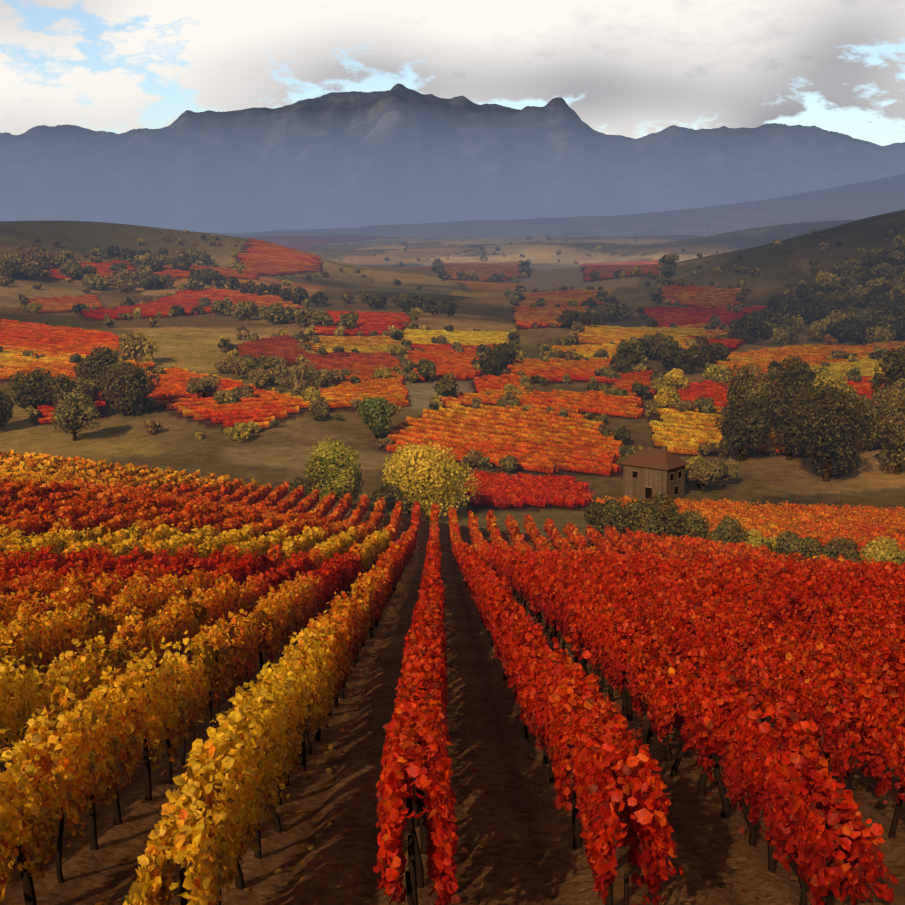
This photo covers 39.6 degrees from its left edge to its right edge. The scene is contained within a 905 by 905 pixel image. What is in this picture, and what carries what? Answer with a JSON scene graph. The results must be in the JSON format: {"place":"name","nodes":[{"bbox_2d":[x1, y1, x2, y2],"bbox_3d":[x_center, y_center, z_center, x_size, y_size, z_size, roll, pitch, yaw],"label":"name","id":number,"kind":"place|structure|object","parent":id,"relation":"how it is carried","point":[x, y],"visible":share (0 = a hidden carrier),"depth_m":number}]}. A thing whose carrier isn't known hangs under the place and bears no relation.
{"place":"outdoors","nodes":[
{"label":"outdoors","id":0,"kind":"place"},
{"bbox_2d":[0,174,904,904],"bbox_3d":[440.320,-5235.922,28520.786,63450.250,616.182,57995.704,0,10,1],"label":"ground","id":1,"kind":"structure","parent":0,"point":[512,840],"depth_m":209.51},
{"bbox_2d":[0,229,904,563],"bbox_3d":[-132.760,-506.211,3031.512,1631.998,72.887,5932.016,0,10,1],"label":"trees","id":2,"kind":"object","parent":1,"relation":"on","point":[328,477],"visible":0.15,"depth_m":314.53},
{"bbox_2d":[619,446,688,499],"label":"house","id":3,"kind":"structure","parent":1,"relation":"on","point":[647,472],"depth_m":201.48},
{"bbox_2d":[0,83,904,232],"bbox_3d":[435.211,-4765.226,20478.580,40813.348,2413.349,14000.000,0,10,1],"label":"mountain range","id":4,"kind":"structure","parent":0,"point":[398,153],"depth_m":15850.74},
{"bbox_2d":[0,0,904,145],"label":"sky","id":5,"kind":"structure","parent":0,"point":[635,69]}
]}

